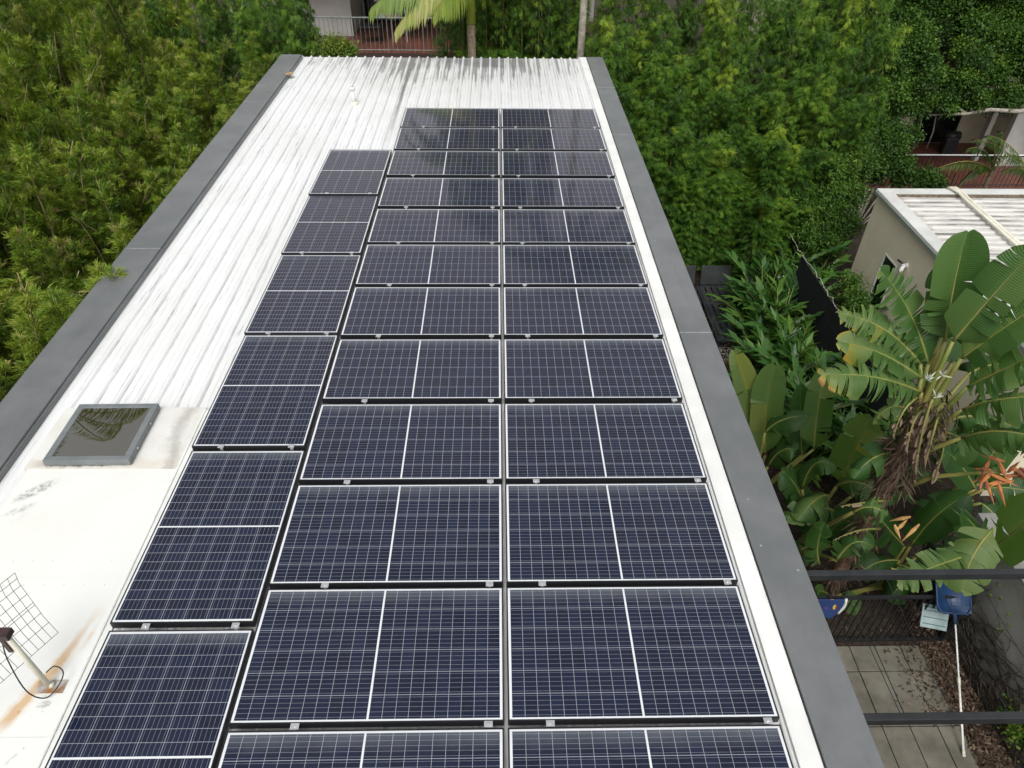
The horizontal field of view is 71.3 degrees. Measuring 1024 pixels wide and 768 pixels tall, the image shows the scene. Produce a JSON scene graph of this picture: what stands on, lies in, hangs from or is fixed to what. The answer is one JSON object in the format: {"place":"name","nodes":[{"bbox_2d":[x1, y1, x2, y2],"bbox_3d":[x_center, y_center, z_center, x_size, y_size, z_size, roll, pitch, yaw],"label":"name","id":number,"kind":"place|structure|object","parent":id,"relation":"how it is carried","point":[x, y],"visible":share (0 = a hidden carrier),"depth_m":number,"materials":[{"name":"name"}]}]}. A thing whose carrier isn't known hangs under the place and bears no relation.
{"place":"outdoors","nodes":[
{"label":"outdoors","id":0,"kind":"place"},
{"bbox_2d":[0,54,883,767],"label":"house","id":1,"kind":"structure","parent":0,"point":[164,320],"depth_m":7.21,"materials":[{"name":"white metal"}]},
{"bbox_2d":[0,573,67,698],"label":"tv antenna","id":2,"kind":"object","parent":1,"relation":"on","point":[8,642],"visible":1,"depth_m":4.54,"materials":[{"name":"grey metal"}]},
{"bbox_2d":[42,403,159,465],"bbox_3d":[-3.726,0.457,6.535,0.752,0.080,0.750,-1,40,-2],"label":"skylight","id":3,"kind":"object","parent":1,"relation":"on","point":[103,434],"visible":1,"depth_m":6.47,"materials":[{"name":"black"}]},
{"bbox_2d":[45,629,254,767],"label":"solar panel","id":4,"kind":"object","parent":1,"relation":"on","point":[156,698],"visible":0.98,"depth_m":4.59,"materials":[{"name":"blue"}]},
{"bbox_2d":[110,450,305,629],"bbox_3d":[-2.328,1.176,5.678,0.998,0.103,1.778,0,39,-1],"label":"solar panel","id":5,"kind":"object","parent":1,"relation":"on","point":[208,557],"visible":0.93,"depth_m":5.54,"materials":[{"name":"blue"}]},
{"bbox_2d":[192,335,338,450],"bbox_3d":[-2.358,0.049,7.029,0.998,0.103,1.751,0,39,-1],"label":"solar panel","id":6,"kind":"object","parent":1,"relation":"on","point":[269,394],"visible":0.93,"depth_m":6.90,"materials":[{"name":"blue"}]},
{"bbox_2d":[244,255,361,336],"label":"solar panel","id":7,"kind":"object","parent":1,"relation":"on","point":[306,295],"visible":0.94,"depth_m":8.24,"materials":[{"name":"blue"}]},
{"bbox_2d":[281,196,378,256],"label":"solar panel","id":8,"kind":"object","parent":1,"relation":"on","point":[332,225],"visible":0.94,"depth_m":9.55,"materials":[{"name":"blue"}]},
{"bbox_2d":[308,149,391,195],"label":"solar panel","id":9,"kind":"object","parent":1,"relation":"on","point":[352,173],"visible":0.94,"depth_m":10.87,"materials":[{"name":"blue"}]},
{"bbox_2d":[216,728,503,767],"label":"solar panel","id":10,"kind":"object","parent":1,"relation":"on","point":[432,748],"visible":1,"depth_m":4.38,"materials":[{"name":"blue"}]},
{"bbox_2d":[228,587,503,729],"bbox_3d":[-0.922,1.859,4.885,1.728,0.103,1.036,0,39,-1],"label":"solar panel","id":11,"kind":"object","parent":1,"relation":"on","point":[365,657],"visible":0.94,"depth_m":4.82,"materials":[{"name":"blue"}]},
{"bbox_2d":[268,484,502,588],"bbox_3d":[-0.938,1.201,5.673,1.728,0.103,1.032,0,39,-1],"label":"solar panel","id":12,"kind":"object","parent":1,"relation":"on","point":[390,535],"visible":0.94,"depth_m":5.61,"materials":[{"name":"blue"}]},
{"bbox_2d":[298,403,501,484],"bbox_3d":[-0.954,0.545,6.460,1.728,0.103,1.043,0,39,-1],"label":"solar panel","id":13,"kind":"object","parent":1,"relation":"on","point":[405,443],"visible":0.95,"depth_m":6.40,"materials":[{"name":"blue"}]},
{"bbox_2d":[322,339,501,403],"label":"solar panel","id":14,"kind":"object","parent":1,"relation":"on","point":[379,371],"visible":0.95,"depth_m":7.20,"materials":[{"name":"blue"}]},
{"bbox_2d":[340,287,500,338],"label":"solar panel","id":15,"kind":"object","parent":1,"relation":"on","point":[423,312],"visible":0.94,"depth_m":8.00,"materials":[{"name":"blue"}]},
{"bbox_2d":[355,244,500,286],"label":"solar panel","id":16,"kind":"object","parent":1,"relation":"on","point":[430,265],"visible":0.94,"depth_m":8.80,"materials":[{"name":"blue"}]},
{"bbox_2d":[367,209,500,243],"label":"solar panel","id":17,"kind":"object","parent":1,"relation":"on","point":[436,226],"visible":0.93,"depth_m":9.58,"materials":[{"name":"blue"}]},
{"bbox_2d":[377,177,499,208],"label":"solar panel","id":18,"kind":"object","parent":1,"relation":"on","point":[440,193],"visible":0.95,"depth_m":10.37,"materials":[{"name":"blue"}]},
{"bbox_2d":[386,150,499,177],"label":"solar panel","id":19,"kind":"object","parent":1,"relation":"on","point":[438,164],"visible":0.94,"depth_m":11.17,"materials":[{"name":"blue"}]},
{"bbox_2d":[394,128,499,150],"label":"solar panel","id":20,"kind":"object","parent":1,"relation":"on","point":[455,139],"visible":0.95,"depth_m":11.97,"materials":[{"name":"blue"}]},
{"bbox_2d":[400,108,499,127],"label":"solar panel","id":21,"kind":"object","parent":1,"relation":"on","point":[451,117],"visible":0.92,"depth_m":12.75,"materials":[{"name":"blue"}]},
{"bbox_2d":[501,108,599,128],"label":"solar panel","id":22,"kind":"object","parent":1,"relation":"on","point":[549,118],"visible":0.91,"depth_m":12.78,"materials":[{"name":"blue"}]},
{"bbox_2d":[501,128,606,150],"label":"solar panel","id":23,"kind":"object","parent":1,"relation":"on","point":[543,139],"visible":0.93,"depth_m":12.01,"materials":[{"name":"blue"}]},
{"bbox_2d":[501,151,614,177],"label":"solar panel","id":24,"kind":"object","parent":1,"relation":"on","point":[556,164],"visible":0.95,"depth_m":11.21,"materials":[{"name":"blue"}]},
{"bbox_2d":[502,178,623,208],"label":"solar panel","id":25,"kind":"object","parent":1,"relation":"on","point":[560,193],"visible":0.94,"depth_m":10.41,"materials":[{"name":"blue"}]},
{"bbox_2d":[502,209,634,244],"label":"solar panel","id":26,"kind":"object","parent":1,"relation":"on","point":[568,226],"visible":0.95,"depth_m":9.62,"materials":[{"name":"blue"}]},
{"bbox_2d":[502,244,647,286],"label":"solar panel","id":27,"kind":"object","parent":1,"relation":"on","point":[526,265],"visible":0.93,"depth_m":8.83,"materials":[{"name":"blue"}]},
{"bbox_2d":[503,287,662,338],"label":"solar panel","id":28,"kind":"object","parent":1,"relation":"on","point":[579,313],"visible":0.94,"depth_m":8.04,"materials":[{"name":"blue"}]},
{"bbox_2d":[504,339,682,402],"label":"solar panel","id":29,"kind":"object","parent":1,"relation":"on","point":[588,370],"visible":0.92,"depth_m":7.23,"materials":[{"name":"blue"}]},
{"bbox_2d":[504,403,706,483],"bbox_3d":[0.798,0.541,6.496,1.728,0.103,1.043,0,39,-1],"label":"solar panel","id":30,"kind":"object","parent":1,"relation":"on","point":[600,442],"visible":0.96,"depth_m":6.43,"materials":[{"name":"blue"}]},
{"bbox_2d":[505,482,737,586],"bbox_3d":[0.815,1.197,5.710,1.728,0.103,1.032,0,39,-1],"label":"solar panel","id":31,"kind":"object","parent":1,"relation":"on","point":[611,534],"visible":0.94,"depth_m":5.64,"materials":[{"name":"blue"}]},
{"bbox_2d":[506,585,779,726],"bbox_3d":[0.831,1.854,4.921,1.728,0.103,1.036,0,39,-1],"label":"solar panel","id":32,"kind":"object","parent":1,"relation":"on","point":[584,655],"visible":0.94,"depth_m":4.86,"materials":[{"name":"blue"}]},
{"bbox_2d":[508,724,793,767],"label":"solar panel","id":33,"kind":"object","parent":1,"relation":"on","point":[725,746],"visible":1,"depth_m":4.41,"materials":[{"name":"blue"}]},
{"bbox_2d":[2,0,1023,758],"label":"ground","id":34,"kind":"structure","parent":0,"point":[920,492],"depth_m":12.42,"materials":[{"name":"soil"}]},
{"bbox_2d":[0,54,67,308],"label":"bamboo clump","id":35,"kind":"object","parent":34,"relation":"on","point":[19,131],"visible":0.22,"depth_m":11.34,"materials":[{"name":"green plant"}]},
{"bbox_2d":[0,170,92,338],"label":"bamboo clump","id":36,"kind":"object","parent":34,"relation":"on","point":[34,268],"visible":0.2,"depth_m":10.47,"materials":[{"name":"green plant"}]},
{"bbox_2d":[0,6,103,234],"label":"bamboo clump","id":37,"kind":"object","parent":34,"relation":"on","point":[45,58],"visible":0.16,"depth_m":12.72,"materials":[{"name":"green plant"}]},
{"bbox_2d":[3,229,104,313],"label":"bamboo clump","id":38,"kind":"object","parent":34,"relation":"on","point":[93,269],"visible":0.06,"depth_m":10.52,"materials":[{"name":"green plant"}]},
{"bbox_2d":[0,134,117,307],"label":"bamboo clump","id":39,"kind":"object","parent":34,"relation":"on","point":[51,222],"visible":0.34,"depth_m":11.01,"materials":[{"name":"green plant"}]},
{"bbox_2d":[0,262,127,395],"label":"bamboo clump","id":40,"kind":"object","parent":34,"relation":"on","point":[29,303],"visible":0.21,"depth_m":8.58,"materials":[{"name":"green plant"}]},
{"bbox_2d":[0,0,130,175],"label":"bamboo clump","id":41,"kind":"object","parent":34,"relation":"on","point":[85,46],"visible":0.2,"depth_m":13.41,"materials":[{"name":"green plant"}]},
{"bbox_2d":[0,0,131,126],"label":"bamboo clump","id":42,"kind":"object","parent":34,"relation":"on","point":[42,30],"visible":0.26,"depth_m":14.19,"materials":[{"name":"green plant"}]},
{"bbox_2d":[0,81,148,256],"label":"bamboo clump","id":43,"kind":"object","parent":34,"relation":"on","point":[56,106],"visible":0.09,"depth_m":12.61,"materials":[{"name":"green plant"}]},
{"bbox_2d":[38,81,151,215],"bbox_3d":[-7.552,-3.497,14.412,2.499,5.595,2.438,3,40,2],"label":"bamboo clump","id":44,"kind":"object","parent":34,"relation":"on","point":[112,123],"visible":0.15,"depth_m":12.62,"materials":[{"name":"green plant"}]},
{"bbox_2d":[30,94,162,273],"bbox_3d":[-7.288,-2.442,13.238,2.277,5.485,2.016,32,49,32],"label":"bamboo clump","id":45,"kind":"object","parent":34,"relation":"on","point":[70,138],"visible":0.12,"depth_m":12.22,"materials":[{"name":"green plant"}]},
{"bbox_2d":[37,169,158,299],"bbox_3d":[-6.363,-1.260,12.335,2.563,4.846,2.269,9,41,10],"label":"bamboo clump","id":46,"kind":"object","parent":34,"relation":"on","point":[125,237],"visible":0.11,"depth_m":11.29,"materials":[{"name":"green plant"}]},
{"bbox_2d":[31,146,179,269],"bbox_3d":[-6.281,-1.466,12.505,2.243,4.948,2.188,-15,42,-18],"label":"bamboo clump","id":47,"kind":"object","parent":34,"relation":"on","point":[81,218],"visible":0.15,"depth_m":11.53,"materials":[{"name":"green plant"}]},
{"bbox_2d":[47,0,171,130],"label":"bamboo clump","id":48,"kind":"object","parent":34,"relation":"on","point":[143,36],"visible":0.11,"depth_m":15.24,"materials":[{"name":"green plant"}]},
{"bbox_2d":[71,68,210,193],"bbox_3d":[-7.306,-3.953,15.112,2.428,5.404,2.149,8,40,9],"label":"bamboo clump","id":49,"kind":"object","parent":34,"relation":"on","point":[161,116],"visible":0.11,"depth_m":13.61,"materials":[{"name":"green plant"}]},
{"bbox_2d":[80,122,204,228],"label":"bamboo clump","id":50,"kind":"object","parent":34,"relation":"on","point":[131,158],"visible":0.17,"depth_m":12.40,"materials":[{"name":"green plant"}]},
{"bbox_2d":[99,45,221,160],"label":"bamboo clump","id":51,"kind":"object","parent":34,"relation":"on","point":[194,79],"visible":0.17,"depth_m":14.50,"materials":[{"name":"green plant"}]},
{"bbox_2d":[135,7,239,117],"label":"bamboo clump","id":52,"kind":"object","parent":34,"relation":"on","point":[207,60],"visible":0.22,"depth_m":16.12,"materials":[{"name":"green plant"}]},
{"bbox_2d":[164,40,268,141],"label":"bamboo clump","id":53,"kind":"object","parent":34,"relation":"on","point":[184,64],"visible":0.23,"depth_m":15.36,"materials":[{"name":"green plant"}]},
{"bbox_2d":[190,0,247,104],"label":"bamboo clump","id":54,"kind":"object","parent":34,"relation":"on","point":[209,23],"visible":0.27,"depth_m":18.05,"materials":[{"name":"green plant"}]},
{"bbox_2d":[246,0,318,64],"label":"bamboo clump","id":55,"kind":"object","parent":34,"relation":"on","point":[298,48],"visible":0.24,"depth_m":17.40,"materials":[{"name":"green plant"}]},
{"bbox_2d":[218,0,595,106],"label":"apartment block","id":56,"kind":"structure","parent":34,"relation":"on","point":[350,8],"depth_m":24.07,"materials":[{"name":"white paint"}]},
{"bbox_2d":[368,0,475,57],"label":"palm tree","id":57,"kind":"object","parent":34,"relation":"on","point":[416,10],"visible":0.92,"depth_m":15.74,"materials":[{"name":"green plant"}]},
{"bbox_2d":[429,0,497,57],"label":"bamboo clump","id":58,"kind":"object","parent":34,"relation":"on","point":[458,37],"visible":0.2,"depth_m":17.69,"materials":[{"name":"green plant"}]},
{"bbox_2d":[464,0,528,57],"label":"bamboo clump","id":59,"kind":"object","parent":34,"relation":"on","point":[494,11],"visible":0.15,"depth_m":17.93,"materials":[{"name":"green plant"}]},
{"bbox_2d":[495,0,563,58],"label":"bamboo clump","id":60,"kind":"object","parent":34,"relation":"on","point":[538,47],"visible":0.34,"depth_m":17.97,"materials":[{"name":"green plant"}]},
{"bbox_2d":[542,0,592,58],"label":"bamboo clump","id":61,"kind":"object","parent":34,"relation":"on","point":[567,36],"visible":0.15,"depth_m":18.02,"materials":[{"name":"green plant"}]},
{"bbox_2d":[587,11,667,115],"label":"bamboo clump","id":62,"kind":"object","parent":34,"relation":"on","point":[604,24],"visible":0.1,"depth_m":16.98,"materials":[{"name":"green plant"}]},
{"bbox_2d":[599,40,682,151],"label":"bamboo clump","id":63,"kind":"object","parent":34,"relation":"on","point":[622,96],"visible":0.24,"depth_m":16.70,"materials":[{"name":"green plant"}]},
{"bbox_2d":[614,20,696,159],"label":"bamboo clump","id":64,"kind":"object","parent":34,"relation":"on","point":[674,32],"visible":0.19,"depth_m":17.29,"materials":[{"name":"green plant"}]},
{"bbox_2d":[636,124,709,237],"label":"bamboo clump","id":65,"kind":"object","parent":34,"relation":"on","point":[657,167],"visible":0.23,"depth_m":15.73,"materials":[{"name":"green plant"}]},
{"bbox_2d":[626,49,722,181],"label":"bamboo clump","id":66,"kind":"object","parent":34,"relation":"on","point":[648,110],"visible":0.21,"depth_m":16.95,"materials":[{"name":"green plant"}]},
{"bbox_2d":[651,130,733,255],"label":"bamboo clump","id":67,"kind":"object","parent":34,"relation":"on","point":[683,157],"visible":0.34,"depth_m":16.02,"materials":[{"name":"green plant"}]},
{"bbox_2d":[667,167,739,274],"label":"bamboo clump","id":68,"kind":"object","parent":34,"relation":"on","point":[685,241],"visible":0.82,"depth_m":16.51,"materials":[{"name":"green plant"}]},
{"bbox_2d":[664,51,742,155],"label":"bamboo clump","id":69,"kind":"object","parent":34,"relation":"on","point":[707,115],"visible":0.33,"depth_m":17.05,"materials":[{"name":"green plant"}]},
{"bbox_2d":[685,265,768,347],"bbox_3d":[4.570,-1.767,16.281,1.942,0.823,2.435,0,40,-1],"label":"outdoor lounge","id":70,"kind":"object","parent":34,"relation":"on","point":[712,275],"visible":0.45,"depth_m":16.73,"materials":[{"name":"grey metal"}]},
{"bbox_2d":[684,0,776,145],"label":"bamboo clump","id":71,"kind":"object","parent":34,"relation":"on","point":[709,6],"visible":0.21,"depth_m":17.46,"materials":[{"name":"green plant"}]},
{"bbox_2d":[697,81,782,191],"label":"bamboo clump","id":72,"kind":"object","parent":34,"relation":"on","point":[734,124],"visible":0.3,"depth_m":16.91,"materials":[{"name":"green plant"}]},
{"bbox_2d":[693,160,797,281],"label":"bamboo clump","id":73,"kind":"object","parent":34,"relation":"on","point":[741,192],"visible":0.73,"depth_m":16.80,"materials":[{"name":"green plant"}]},
{"bbox_2d":[723,177,812,274],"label":"bamboo clump","id":74,"kind":"object","parent":34,"relation":"on","point":[774,224],"visible":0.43,"depth_m":17.02,"materials":[{"name":"green plant"}]},
{"bbox_2d":[723,0,823,167],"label":"bamboo clump","id":75,"kind":"object","parent":34,"relation":"on","point":[792,24],"visible":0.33,"depth_m":17.39,"materials":[{"name":"green plant"}]},
{"bbox_2d":[739,66,810,176],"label":"bamboo clump","id":76,"kind":"object","parent":34,"relation":"on","point":[787,111],"visible":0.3,"depth_m":17.15,"materials":[{"name":"green plant"}]},
{"bbox_2d":[733,262,823,343],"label":"ginger plant","id":77,"kind":"object","parent":34,"relation":"on","point":[759,303],"visible":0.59,"depth_m":15.40,"materials":[{"name":"green plant"}]},
{"bbox_2d":[718,321,841,378],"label":"ginger plant","id":78,"kind":"object","parent":34,"relation":"on","point":[762,343],"visible":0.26,"depth_m":14.16,"materials":[{"name":"green plant"}]},
{"bbox_2d":[733,128,829,254],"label":"bamboo clump","id":79,"kind":"object","parent":34,"relation":"on","point":[773,166],"visible":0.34,"depth_m":16.55,"materials":[{"name":"green plant"}]},
{"bbox_2d":[729,348,835,484],"bbox_3d":[4.229,0.740,11.617,1.341,2.958,1.479,-26,47,-29],"label":"banana plant","id":80,"kind":"object","parent":34,"relation":"on","point":[803,421],"visible":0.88,"depth_m":11.10,"materials":[{"name":"green plant"}]},
{"bbox_2d":[749,0,832,136],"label":"bamboo clump","id":81,"kind":"object","parent":34,"relation":"on","point":[778,17],"visible":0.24,"depth_m":17.39,"materials":[{"name":"green plant"}]},
{"bbox_2d":[746,49,840,172],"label":"bamboo clump","id":82,"kind":"object","parent":34,"relation":"on","point":[824,86],"visible":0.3,"depth_m":17.40,"materials":[{"name":"green plant"}]},
{"bbox_2d":[779,132,883,266],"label":"fig bush","id":83,"kind":"object","parent":34,"relation":"on","point":[829,219],"visible":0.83,"depth_m":17.22,"materials":[{"name":"green plant"}]},
{"bbox_2d":[787,0,877,143],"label":"bamboo clump","id":84,"kind":"object","parent":34,"relation":"on","point":[848,49],"visible":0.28,"depth_m":17.66,"materials":[{"name":"green plant"}]},
{"bbox_2d":[778,465,887,566],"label":"banana plant","id":85,"kind":"object","parent":34,"relation":"on","point":[816,535],"visible":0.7,"depth_m":9.41,"materials":[{"name":"green plant"}]},
{"bbox_2d":[791,256,895,432],"bbox_3d":[6.337,-0.591,14.178,0.058,1.750,4.822,0,40,-1],"label":"garden fence","id":86,"kind":"object","parent":34,"relation":"on","point":[827,325],"visible":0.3,"depth_m":14.40,"materials":[{"name":"black"}]},
{"bbox_2d":[784,414,907,534],"bbox_3d":[5.163,1.571,10.716,2.455,2.843,0.943,-9,41,-11],"label":"banana plant","id":87,"kind":"object","parent":34,"relation":"on","point":[848,450],"visible":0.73,"depth_m":10.41,"materials":[{"name":"green plant"}]},
{"bbox_2d":[804,90,891,211],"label":"bamboo clump","id":88,"kind":"object","parent":34,"relation":"on","point":[865,113],"visible":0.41,"depth_m":16.89,"materials":[{"name":"green plant"}]},
{"bbox_2d":[696,274,1016,767],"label":"leaf litter","id":89,"kind":"object","parent":34,"relation":"on","point":[994,761],"visible":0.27,"depth_m":9.76,"materials":[{"name":"brown plant"}]},
{"bbox_2d":[808,13,914,141],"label":"bamboo clump","id":90,"kind":"object","parent":34,"relation":"on","point":[877,55],"visible":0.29,"depth_m":18.04,"materials":[{"name":"green plant"}]},
{"bbox_2d":[744,0,1023,188],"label":"terrace house","id":91,"kind":"structure","parent":34,"relation":"on","point":[978,126],"depth_m":23.84,"materials":[{"name":"concrete"}]},
{"bbox_2d":[840,22,937,138],"bbox_3d":[9.926,-7.409,19.939,1.958,4.946,2.774,30,48,30],"label":"fig sapling","id":92,"kind":"object","parent":34,"relation":"on","point":[914,48],"visible":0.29,"depth_m":18.80,"materials":[{"name":"green plant"}]},
{"bbox_2d":[815,489,972,614],"bbox_3d":[5.329,2.491,10.203,2.363,2.131,1.161,0,40,-1],"label":"banana plant","id":93,"kind":"object","parent":34,"relation":"on","point":[934,520],"visible":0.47,"depth_m":10.18,"materials":[{"name":"green plant"}]},
{"bbox_2d":[817,594,975,641],"bbox_3d":[4.238,3.289,9.918,3.950,1.200,0.050,0,40,-1],"label":"pool fence","id":94,"kind":"object","parent":34,"relation":"on","point":[943,635],"visible":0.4,"depth_m":9.92,"materials":[{"name":"black metal"}]},
{"bbox_2d":[857,121,955,226],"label":"fig bush","id":95,"kind":"object","parent":34,"relation":"on","point":[895,165],"visible":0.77,"depth_m":18.91,"materials":[{"name":"green plant"}]},
{"bbox_2d":[806,569,1023,724],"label":"pergola","id":96,"kind":"object","parent":34,"relation":"on","point":[951,717],"visible":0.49,"depth_m":6.03,"materials":[{"name":"grey paint"}]},
{"bbox_2d":[813,229,1023,595],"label":"bird of paradise","id":97,"kind":"object","parent":34,"relation":"on","point":[955,304],"visible":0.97,"depth_m":7.98,"materials":[{"name":"green plant"}]},
{"bbox_2d":[844,186,1023,495],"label":"neighbour shed","id":98,"kind":"structure","parent":34,"relation":"on","point":[915,229],"depth_m":15.04,"materials":[{"name":"white metal"}]},
{"bbox_2d":[850,0,1023,153],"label":"fig tree","id":99,"kind":"object","parent":34,"relation":"on","point":[995,28],"visible":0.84,"depth_m":19.28,"materials":[{"name":"green plant"}]},
{"bbox_2d":[890,492,1023,595],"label":"banana plant","id":100,"kind":"object","parent":34,"relation":"on","point":[972,546],"visible":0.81,"depth_m":8.13,"materials":[{"name":"green plant"}]},
{"bbox_2d":[914,410,1023,515],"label":"banana plant","id":101,"kind":"object","parent":34,"relation":"on","point":[960,482],"visible":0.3,"depth_m":11.18,"materials":[{"name":"green plant"}]},
{"bbox_2d":[924,513,1023,767],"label":"boundary wall","id":102,"kind":"structure","parent":34,"relation":"on","point":[1011,592],"depth_m":9.24,"materials":[{"name":"grey concrete"}]},
{"bbox_2d":[912,514,1023,767],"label":"wall vine","id":103,"kind":"object","parent":102,"relation":"attached to","point":[986,692],"depth_m":9.44,"materials":[{"name":"plant"}]},
{"bbox_2d":[836,646,979,767],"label":"paving","id":104,"kind":"structure","parent":0,"point":[913,746],"depth_m":9.59,"materials":[{"name":"concrete"}]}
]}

